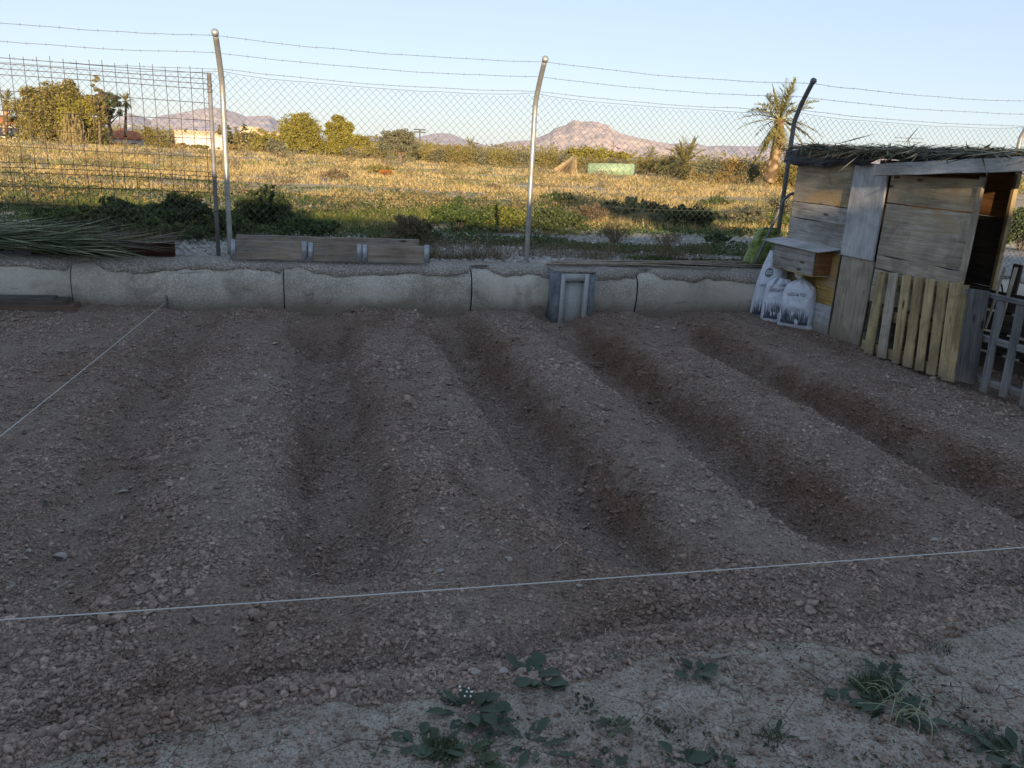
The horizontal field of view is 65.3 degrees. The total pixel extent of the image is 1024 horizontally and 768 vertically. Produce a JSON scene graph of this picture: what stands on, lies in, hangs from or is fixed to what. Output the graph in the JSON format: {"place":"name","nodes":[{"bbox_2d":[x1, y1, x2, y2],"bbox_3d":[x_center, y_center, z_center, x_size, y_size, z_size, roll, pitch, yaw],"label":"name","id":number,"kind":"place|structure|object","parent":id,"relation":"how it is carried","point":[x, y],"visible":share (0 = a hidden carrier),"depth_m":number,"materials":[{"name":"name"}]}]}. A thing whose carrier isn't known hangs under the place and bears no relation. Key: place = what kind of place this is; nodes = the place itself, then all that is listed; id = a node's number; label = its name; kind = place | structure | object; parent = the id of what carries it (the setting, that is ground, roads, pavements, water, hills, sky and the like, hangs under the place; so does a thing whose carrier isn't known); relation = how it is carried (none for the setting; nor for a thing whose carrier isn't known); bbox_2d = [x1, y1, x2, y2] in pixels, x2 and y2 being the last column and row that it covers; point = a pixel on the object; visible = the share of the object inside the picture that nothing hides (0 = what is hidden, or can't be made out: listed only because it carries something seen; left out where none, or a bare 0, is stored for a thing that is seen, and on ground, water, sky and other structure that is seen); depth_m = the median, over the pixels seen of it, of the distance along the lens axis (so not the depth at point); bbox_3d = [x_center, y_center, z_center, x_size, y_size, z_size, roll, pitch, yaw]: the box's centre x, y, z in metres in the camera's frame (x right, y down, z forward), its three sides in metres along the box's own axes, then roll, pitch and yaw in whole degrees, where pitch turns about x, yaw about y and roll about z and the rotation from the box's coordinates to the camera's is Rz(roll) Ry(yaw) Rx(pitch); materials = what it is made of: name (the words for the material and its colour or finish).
{"place":"outdoors","nodes":[
{"label":"outdoors","id":0,"kind":"place"},
{"bbox_2d":[106,108,487,146],"bbox_3d":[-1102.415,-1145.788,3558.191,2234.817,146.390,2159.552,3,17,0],"label":"hills","id":1,"kind":"structure","parent":0,"point":[267,124],"depth_m":3207.24,"materials":[{"name":"stone"}]},
{"bbox_2d":[0,138,793,231],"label":"green grass","id":2,"kind":"structure","parent":0,"point":[348,219],"depth_m":16.20,"materials":[{"name":"plant"}]},
{"bbox_2d":[0,304,1023,767],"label":"garden soil","id":3,"kind":"structure","parent":0,"point":[518,606],"depth_m":3.57,"materials":[{"name":"soil"}]},
{"bbox_2d":[11,307,82,312],"bbox_3d":[-4.243,-0.600,6.613,1.231,0.050,0.213,-1,17,-13],"label":"plank","id":4,"kind":"object","parent":3,"relation":"on","point":[75,311],"visible":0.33,"depth_m":6.61,"materials":[{"name":"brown wood"}]},
{"bbox_2d":[0,301,80,310],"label":"plank","id":5,"kind":"object","parent":4,"relation":"on","point":[72,305],"visible":0.77,"depth_m":6.60,"materials":[{"name":"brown wood"}]},
{"bbox_2d":[0,297,70,305],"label":"plank","id":6,"kind":"object","parent":5,"relation":"on","point":[64,301],"visible":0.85,"depth_m":6.60,"materials":[{"name":"grey wood"}]},
{"bbox_2d":[0,294,57,300],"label":"plank","id":7,"kind":"object","parent":6,"relation":"on","point":[27,297],"visible":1,"depth_m":6.65,"materials":[{"name":"grey wood"}]},
{"bbox_2d":[391,722,438,757],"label":"weed plant","id":8,"kind":"object","parent":3,"relation":"on","point":[424,727],"visible":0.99,"depth_m":2.15,"materials":[{"name":"plant"}]},
{"bbox_2d":[421,725,471,761],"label":"weed plant","id":9,"kind":"object","parent":3,"relation":"on","point":[448,742],"visible":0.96,"depth_m":2.12,"materials":[{"name":"green plant"}]},
{"bbox_2d":[426,685,505,732],"bbox_3d":[-0.125,0.894,2.247,0.214,0.082,0.185,7,17,12],"label":"weed plant","id":10,"kind":"object","parent":3,"relation":"on","point":[483,699],"visible":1,"depth_m":2.26,"materials":[{"name":"green plant"}]},
{"bbox_2d":[428,732,506,767],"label":"weed plant","id":11,"kind":"object","parent":3,"relation":"on","point":[487,758],"visible":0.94,"depth_m":2.08,"materials":[{"name":"green plant"}]},
{"bbox_2d":[477,700,516,739],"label":"weed plant","id":12,"kind":"object","parent":3,"relation":"on","point":[490,733],"visible":0.84,"depth_m":2.22,"materials":[{"name":"plant"}]},
{"bbox_2d":[0,317,1022,767],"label":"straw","id":13,"kind":"object","parent":3,"relation":"on","point":[522,599],"visible":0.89,"depth_m":2.94,"materials":[{"name":"plant"}]},
{"bbox_2d":[0,547,1023,620],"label":"string","id":14,"kind":"object","parent":3,"relation":"on","point":[487,586],"visible":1,"depth_m":2.68,"materials":[{"name":"fabric"}]},
{"bbox_2d":[0,304,1023,767],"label":"soil clods","id":15,"kind":"object","parent":3,"relation":"on","point":[60,734],"visible":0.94,"depth_m":3.24,"materials":[{"name":"soil"}]},
{"bbox_2d":[505,651,566,687],"bbox_3d":[0.070,0.865,2.413,0.158,0.036,0.161,-2,17,-15],"label":"weed plant","id":16,"kind":"object","parent":3,"relation":"on","point":[536,660],"visible":1,"depth_m":2.42,"materials":[{"name":"plant"}]},
{"bbox_2d":[497,716,576,767],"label":"weed plant","id":17,"kind":"object","parent":3,"relation":"on","point":[541,726],"visible":0.98,"depth_m":2.16,"materials":[{"name":"plant"}]},
{"bbox_2d":[65,632,1023,767],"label":"seedlings","id":18,"kind":"object","parent":3,"relation":"on","point":[665,727],"visible":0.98,"depth_m":2.24,"materials":[{"name":"plant"}]},
{"bbox_2d":[595,715,634,737],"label":"weed plant","id":19,"kind":"object","parent":3,"relation":"on","point":[604,721],"visible":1,"depth_m":2.24,"materials":[{"name":"green plant"}]},
{"bbox_2d":[658,741,712,767],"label":"weed plant","id":20,"kind":"object","parent":3,"relation":"on","point":[699,757],"visible":1,"depth_m":2.13,"materials":[{"name":"plant"}]},
{"bbox_2d":[674,659,719,681],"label":"weed plant","id":21,"kind":"object","parent":3,"relation":"on","point":[708,668],"visible":1,"depth_m":2.48,"materials":[{"name":"plant"}]},
{"bbox_2d":[750,250,787,315],"bbox_3d":[2.631,-1.002,8.147,0.323,0.723,0.219,7,17,12],"label":"plastic sack","id":22,"kind":"object","parent":3,"relation":"on","point":[768,273],"visible":0.45,"depth_m":8.08,"materials":[{"name":"plastic"}]},
{"bbox_2d":[746,718,797,752],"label":"weed plant","id":23,"kind":"object","parent":3,"relation":"on","point":[777,727],"visible":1,"depth_m":2.23,"materials":[{"name":"green plant"}]},
{"bbox_2d":[760,277,790,321],"bbox_3d":[2.669,-0.833,8.007,0.330,0.463,0.199,7,17,14],"label":"plastic sack","id":24,"kind":"object","parent":3,"relation":"on","point":[772,297],"visible":0.51,"depth_m":7.95,"materials":[{"name":"plastic"}]},
{"bbox_2d":[777,273,816,329],"bbox_3d":[2.800,-0.848,7.787,0.358,0.630,0.222,13,19,30],"label":"plastic sack","id":25,"kind":"object","parent":3,"relation":"on","point":[798,302],"visible":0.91,"depth_m":7.73,"materials":[{"name":"plastic"}]},
{"bbox_2d":[843,662,899,700],"bbox_3d":[1.107,0.920,2.463,0.206,0.049,0.179,17,21,38],"label":"weed plant","id":26,"kind":"object","parent":3,"relation":"on","point":[860,677],"visible":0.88,"depth_m":2.46,"materials":[{"name":"green plant"}]},
{"bbox_2d":[862,658,908,688],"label":"weed plant","id":27,"kind":"object","parent":3,"relation":"on","point":[883,667],"visible":0.91,"depth_m":2.53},
{"bbox_2d":[762,156,1023,362],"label":"chicken shed","id":28,"kind":"structure","parent":3,"relation":"on","point":[854,229],"depth_m":6.94,"materials":[{"name":"grey wood"}]},
{"bbox_2d":[775,126,1023,176],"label":"palm thatch","id":29,"kind":"object","parent":28,"relation":"on","point":[967,151],"visible":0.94,"depth_m":6.44,"materials":[{"name":"plant"}]},
{"bbox_2d":[784,150,1018,166],"bbox_3d":[3.343,-1.864,6.670,0.460,0.192,3.020,-2,17,-16],"label":"black tarp","id":30,"kind":"object","parent":28,"relation":"on","point":[812,161],"visible":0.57,"depth_m":7.29,"materials":[{"name":"plastic"}]},
{"bbox_2d":[841,670,959,734],"bbox_3d":[1.129,0.961,2.370,0.242,0.028,0.303,-6,19,-29],"label":"weed plant","id":31,"kind":"object","parent":3,"relation":"on","point":[913,700],"visible":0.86,"depth_m":2.37,"materials":[{"name":"plant"}]},
{"bbox_2d":[845,674,956,741],"bbox_3d":[1.162,0.935,2.419,0.299,0.033,0.265,18,22,41],"label":"stem tangle","id":32,"kind":"object","parent":3,"relation":"on","point":[901,710],"visible":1,"depth_m":2.39,"materials":[{"name":"plant"}]},
{"bbox_2d":[861,271,969,382],"bbox_3d":[3.254,-0.497,6.398,0.168,0.748,1.080,-2,17,-16],"label":"yellow pallet","id":33,"kind":"object","parent":3,"relation":"on","point":[949,331],"visible":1,"depth_m":6.32,"materials":[{"name":"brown wood"}]},
{"bbox_2d":[955,289,989,384],"bbox_3d":[3.355,-0.344,5.827,0.029,0.688,0.172,-2,13,-16],"label":"gate board","id":34,"kind":"object","parent":3,"relation":"on","point":[972,334],"visible":1,"depth_m":5.81,"materials":[{"name":"grey wood"}]},
{"bbox_2d":[957,716,1021,758],"bbox_3d":[1.344,0.998,2.259,0.158,0.042,0.175,3,17,0],"label":"weed plant","id":35,"kind":"object","parent":3,"relation":"on","point":[975,743],"visible":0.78,"depth_m":2.24,"materials":[{"name":"green plant"}]},
{"bbox_2d":[964,289,1023,406],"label":"grey gate","id":36,"kind":"structure","parent":3,"relation":"on","point":[985,381],"depth_m":5.61,"materials":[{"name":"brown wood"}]},
{"bbox_2d":[975,726,1023,767],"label":"weed plant","id":37,"kind":"object","parent":3,"relation":"on","point":[1010,739],"visible":0.98,"depth_m":2.22,"materials":[{"name":"plant"}]},
{"bbox_2d":[0,127,1023,272],"bbox_3d":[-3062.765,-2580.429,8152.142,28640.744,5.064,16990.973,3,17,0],"label":"field ground","id":38,"kind":"structure","parent":0,"point":[1013,252],"depth_m":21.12,"materials":[{"name":"plant"}]},
{"bbox_2d":[3,80,84,141],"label":"broad tree","id":39,"kind":"object","parent":38,"relation":"on","point":[39,118],"visible":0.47,"depth_m":70.90,"materials":[{"name":"green plant"}]},
{"bbox_2d":[30,202,90,233],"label":"bush","id":40,"kind":"object","parent":38,"relation":"on","point":[63,211],"visible":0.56,"depth_m":8.20,"materials":[{"name":"green plant"}]},
{"bbox_2d":[56,111,91,143],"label":"bush","id":41,"kind":"object","parent":38,"relation":"on","point":[75,126],"visible":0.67,"depth_m":68.68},
{"bbox_2d":[50,91,111,144],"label":"broad tree","id":42,"kind":"object","parent":38,"relation":"on","point":[87,109],"visible":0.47,"depth_m":70.68,"materials":[{"name":"green plant"}]},
{"bbox_2d":[48,212,128,233],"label":"bush","id":43,"kind":"object","parent":38,"relation":"on","point":[97,222],"visible":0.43,"depth_m":8.20,"materials":[{"name":"green plant"}]},
{"bbox_2d":[80,76,114,143],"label":"cypress","id":44,"kind":"object","parent":38,"relation":"on","point":[102,111],"visible":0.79,"depth_m":70.51,"materials":[{"name":"green plant"}]},
{"bbox_2d":[97,91,123,136],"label":"dark tree","id":45,"kind":"object","parent":38,"relation":"on","point":[114,101],"visible":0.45,"depth_m":76.01,"materials":[{"name":"green plant"}]},
{"bbox_2d":[87,195,156,231],"bbox_3d":[-4.236,-1.819,8.693,0.721,0.460,0.581,15,20,34],"label":"bush","id":46,"kind":"object","parent":38,"relation":"on","point":[121,212],"visible":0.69,"depth_m":8.58,"materials":[{"name":"green plant"}]},
{"bbox_2d":[105,125,145,145],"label":"house","id":47,"kind":"structure","parent":38,"relation":"on","point":[138,139],"depth_m":90.61,"materials":[{"name":"ceramic"}]},
{"bbox_2d":[134,202,179,227],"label":"bush","id":48,"kind":"object","parent":38,"relation":"on","point":[147,209],"visible":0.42,"depth_m":8.94,"materials":[{"name":"green plant"}]},
{"bbox_2d":[120,217,207,239],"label":"bush","id":49,"kind":"object","parent":38,"relation":"on","point":[192,229],"visible":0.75,"depth_m":8.17,"materials":[{"name":"green plant"}]},
{"bbox_2d":[159,191,213,225],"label":"bush","id":50,"kind":"object","parent":38,"relation":"on","point":[169,197],"visible":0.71,"depth_m":9.13,"materials":[{"name":"green plant"}]},
{"bbox_2d":[174,133,222,149],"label":"house","id":51,"kind":"structure","parent":38,"relation":"on","point":[218,140],"depth_m":90.44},
{"bbox_2d":[201,209,254,233],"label":"bush","id":52,"kind":"object","parent":38,"relation":"on","point":[210,227],"visible":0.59,"depth_m":8.84,"materials":[{"name":"green plant"}]},
{"bbox_2d":[231,182,300,230],"bbox_3d":[-2.965,-2.112,9.629,0.824,0.641,0.790,3,17,0],"label":"bush","id":53,"kind":"object","parent":38,"relation":"on","point":[277,204],"visible":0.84,"depth_m":9.44,"materials":[{"name":"green plant"}]},
{"bbox_2d":[276,112,324,154],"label":"broad tree","id":54,"kind":"object","parent":38,"relation":"on","point":[311,128],"visible":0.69,"depth_m":87.14,"materials":[{"name":"green plant"}]},
{"bbox_2d":[265,217,340,235],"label":"bush","id":55,"kind":"object","parent":38,"relation":"on","point":[303,224],"visible":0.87,"depth_m":9.05,"materials":[{"name":"green plant"}]},
{"bbox_2d":[323,114,357,156],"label":"tree","id":56,"kind":"object","parent":38,"relation":"on","point":[338,132],"visible":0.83,"depth_m":88.21,"materials":[{"name":"green plant"}]},
{"bbox_2d":[0,218,747,266],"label":"gravel","id":57,"kind":"structure","parent":38,"relation":"on","point":[209,251],"depth_m":8.35,"materials":[{"name":"gravel"}]},
{"bbox_2d":[0,170,789,267],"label":"weeds","id":58,"kind":"object","parent":38,"relation":"on","point":[259,227],"visible":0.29,"depth_m":11.69,"materials":[{"name":"green plant"}]},
{"bbox_2d":[0,133,793,230],"bbox_3d":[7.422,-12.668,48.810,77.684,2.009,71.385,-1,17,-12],"label":"dry tussocks","id":59,"kind":"object","parent":38,"relation":"on","point":[281,155],"visible":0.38,"depth_m":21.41,"materials":[{"name":"yellow plant"}]},
{"bbox_2d":[376,128,421,161],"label":"olive tree","id":60,"kind":"object","parent":38,"relation":"on","point":[404,138],"visible":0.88,"depth_m":58.91,"materials":[{"name":"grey plant"}]},
{"bbox_2d":[383,213,431,242],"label":"bush","id":61,"kind":"object","parent":38,"relation":"on","point":[405,226],"visible":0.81,"depth_m":8.97,"materials":[{"name":"green plant"}]},
{"bbox_2d":[405,222,441,244],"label":"bush","id":62,"kind":"object","parent":38,"relation":"on","point":[437,234],"visible":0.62,"depth_m":9.00,"materials":[{"name":"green plant"}]},
{"bbox_2d":[428,195,499,232],"bbox_3d":[-0.665,-2.385,11.232,1.030,0.519,0.885,3,17,0],"label":"bush","id":63,"kind":"object","parent":38,"relation":"on","point":[474,215],"visible":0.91,"depth_m":11.06,"materials":[{"name":"green plant"}]},
{"bbox_2d":[0,208,1010,265],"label":"dry weeds","id":64,"kind":"object","parent":38,"relation":"on","point":[434,255],"visible":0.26,"depth_m":8.48,"materials":[{"name":"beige plant"}]},
{"bbox_2d":[485,204,531,231],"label":"bush","id":65,"kind":"object","parent":38,"relation":"on","point":[516,222],"visible":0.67,"depth_m":11.24,"materials":[{"name":"green plant"}]},
{"bbox_2d":[0,23,1023,271],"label":"chain link fence","id":66,"kind":"object","parent":38,"relation":"on","point":[534,115],"visible":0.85,"depth_m":7.62,"materials":[{"name":"metal"}]},
{"bbox_2d":[0,54,220,255],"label":"welded panel","id":67,"kind":"object","parent":66,"relation":"attached to","point":[212,143],"visible":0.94,"depth_m":6.96,"materials":[{"name":"metal"}]},
{"bbox_2d":[24,122,1023,193],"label":"distant scrub","id":68,"kind":"object","parent":38,"relation":"on","point":[168,136],"visible":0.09,"depth_m":102.23,"materials":[{"name":"green plant"}]},
{"bbox_2d":[524,205,567,233],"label":"bush","id":69,"kind":"object","parent":38,"relation":"on","point":[554,224],"visible":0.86,"depth_m":11.24,"materials":[{"name":"green plant"}]},
{"bbox_2d":[539,191,574,205],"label":"bush","id":70,"kind":"object","parent":38,"relation":"on","point":[556,194],"visible":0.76,"depth_m":17.65,"materials":[{"name":"green plant"}]},
{"bbox_2d":[559,210,590,232],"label":"bush","id":71,"kind":"object","parent":38,"relation":"on","point":[565,221],"visible":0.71,"depth_m":11.69,"materials":[{"name":"green plant"}]},
{"bbox_2d":[567,201,610,224],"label":"bush","id":72,"kind":"object","parent":38,"relation":"on","point":[588,212],"visible":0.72,"depth_m":13.00,"materials":[{"name":"brown plant"}]},
{"bbox_2d":[588,163,635,175],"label":"green container","id":73,"kind":"object","parent":38,"relation":"on","point":[630,170],"visible":0.65,"depth_m":55.90,"materials":[{"name":"paint"}]},
{"bbox_2d":[598,217,634,243],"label":"bush","id":74,"kind":"object","parent":38,"relation":"on","point":[609,230],"visible":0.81,"depth_m":10.24,"materials":[{"name":"green plant"}]},
{"bbox_2d":[633,211,668,225],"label":"bush","id":75,"kind":"object","parent":38,"relation":"on","point":[654,216],"visible":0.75,"depth_m":13.04,"materials":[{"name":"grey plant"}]},
{"bbox_2d":[662,135,706,179],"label":"palm tree","id":76,"kind":"object","parent":38,"relation":"on","point":[684,164],"visible":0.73,"depth_m":53.45,"materials":[{"name":"green plant"}]},
{"bbox_2d":[660,203,719,228],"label":"bush","id":77,"kind":"object","parent":38,"relation":"on","point":[676,212],"visible":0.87,"depth_m":13.19,"materials":[{"name":"green plant"}]},
{"bbox_2d":[692,153,726,180],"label":"bush","id":78,"kind":"object","parent":38,"relation":"on","point":[709,167],"visible":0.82,"depth_m":47.81,"materials":[{"name":"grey plant"}]},
{"bbox_2d":[712,157,747,182],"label":"bush","id":79,"kind":"object","parent":38,"relation":"on","point":[730,164],"visible":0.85,"depth_m":47.75,"materials":[{"name":"brown plant"}]},
{"bbox_2d":[723,204,769,224],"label":"bush","id":80,"kind":"object","parent":38,"relation":"on","point":[746,212],"visible":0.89,"depth_m":14.59,"materials":[{"name":"grey plant"}]},
{"bbox_2d":[732,155,766,182],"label":"bush","id":81,"kind":"object","parent":38,"relation":"on","point":[750,170],"visible":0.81,"depth_m":47.86,"materials":[{"name":"green plant"}]},
{"bbox_2d":[737,76,822,183],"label":"palm tree","id":82,"kind":"object","parent":38,"relation":"on","point":[782,107],"visible":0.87,"depth_m":44.31,"materials":[{"name":"green plant"}]},
{"bbox_2d":[1006,207,1023,249],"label":"bush","id":83,"kind":"object","parent":38,"relation":"on","point":[1012,228],"visible":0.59,"depth_m":12.52,"materials":[{"name":"green plant"}]},
{"bbox_2d":[0,0,1023,148],"label":"sky","id":84,"kind":"structure","parent":0,"point":[966,50],"materials":[{"name":"blue"}]},
{"bbox_2d":[484,120,736,161],"bbox_3d":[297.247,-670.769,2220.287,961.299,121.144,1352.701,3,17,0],"label":"mountain","id":85,"kind":"structure","parent":0,"point":[573,137],"depth_m":1973.72,"materials":[{"name":"stone"}]},
{"bbox_2d":[675,143,1023,175],"bbox_3d":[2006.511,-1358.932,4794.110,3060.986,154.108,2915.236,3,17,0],"label":"hills","id":86,"kind":"structure","parent":0,"point":[739,150],"depth_m":4675.27,"materials":[{"name":"stone"}]},
{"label":"yard ground","id":87,"kind":"structure","parent":0,"visible":0},
{"bbox_2d":[0,251,1023,316],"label":"garden wall","id":88,"kind":"structure","parent":87,"relation":"on","point":[214,283],"depth_m":7.38,"materials":[{"name":"concrete"}]},
{"bbox_2d":[0,242,115,260],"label":"palm frond","id":89,"kind":"object","parent":88,"relation":"on","point":[40,250],"visible":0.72,"depth_m":6.81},
{"bbox_2d":[0,222,133,253],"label":"palm frond","id":90,"kind":"object","parent":88,"relation":"on","point":[61,242],"visible":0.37,"depth_m":6.85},
{"bbox_2d":[0,217,189,249],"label":"palm frond","id":91,"kind":"object","parent":90,"relation":"on","point":[142,241],"visible":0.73,"depth_m":6.98,"materials":[{"name":"plant"}]},
{"bbox_2d":[0,228,146,260],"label":"palm frond","id":92,"kind":"object","parent":88,"relation":"on","point":[74,247],"visible":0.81,"depth_m":6.77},
{"bbox_2d":[0,221,101,250],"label":"palm frond","id":93,"kind":"object","parent":92,"relation":"on","point":[19,232],"visible":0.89,"depth_m":6.75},
{"bbox_2d":[0,224,157,260],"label":"palm frond","id":94,"kind":"object","parent":88,"relation":"on","point":[116,250],"visible":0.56,"depth_m":6.85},
{"bbox_2d":[0,224,202,253],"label":"palm frond","id":95,"kind":"object","parent":88,"relation":"on","point":[98,238],"visible":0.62,"depth_m":6.97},
{"bbox_2d":[0,206,137,237],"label":"palm frond","id":96,"kind":"object","parent":95,"relation":"on","point":[40,226],"visible":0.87,"depth_m":6.91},
{"bbox_2d":[31,240,175,256],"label":"rusty beam","id":97,"kind":"structure","parent":88,"relation":"on","point":[159,251],"depth_m":7.09,"materials":[{"name":"metal"}]},
{"bbox_2d":[236,234,418,257],"bbox_3d":[-1.683,-1.263,7.384,1.648,0.195,0.024,-1,17,-13],"label":"wooden board","id":98,"kind":"object","parent":88,"relation":"on","point":[368,241],"visible":0.42,"depth_m":7.37,"materials":[{"name":"wood"}]},
{"bbox_2d":[230,239,429,262],"bbox_3d":[-1.643,-1.210,7.308,1.784,0.183,0.034,-1,17,-13],"label":"pallet collar","id":99,"kind":"object","parent":88,"relation":"on","point":[272,250],"visible":1,"depth_m":7.29,"materials":[{"name":"wood"}]},
{"bbox_2d":[546,266,595,322],"bbox_3d":[0.559,-0.826,7.819,0.422,0.599,0.306,-1,17,-13],"label":"meter box","id":100,"kind":"object","parent":88,"relation":"attached to","point":[571,293],"visible":0.74,"depth_m":7.68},
{"bbox_2d":[546,263,730,268],"bbox_3d":[1.299,-1.195,8.062,1.969,0.032,0.046,0,17,-12],"label":"cane","id":101,"kind":"object","parent":88,"relation":"on","point":[629,264],"visible":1,"depth_m":8.03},
{"bbox_2d":[743,227,778,267],"bbox_3d":[2.668,-1.464,8.548,0.374,0.424,0.171,0,17,-10],"label":"green sack","id":102,"kind":"object","parent":88,"relation":"on","point":[754,246],"visible":0.66,"depth_m":8.49,"materials":[{"name":"plastic"}]},
{"bbox_2d":[752,192,793,265],"bbox_3d":[2.814,-1.624,8.401,0.513,0.800,0.032,-1,17,-13],"label":"bent pipe","id":103,"kind":"object","parent":88,"relation":"on","point":[772,224],"visible":0.8,"depth_m":8.36,"materials":[{"name":"metal"}]},
{"bbox_2d":[937,263,1023,376],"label":"run paling","id":104,"kind":"object","parent":87,"relation":"on","point":[1008,317],"visible":0.35,"depth_m":6.42,"materials":[{"name":"wood"}]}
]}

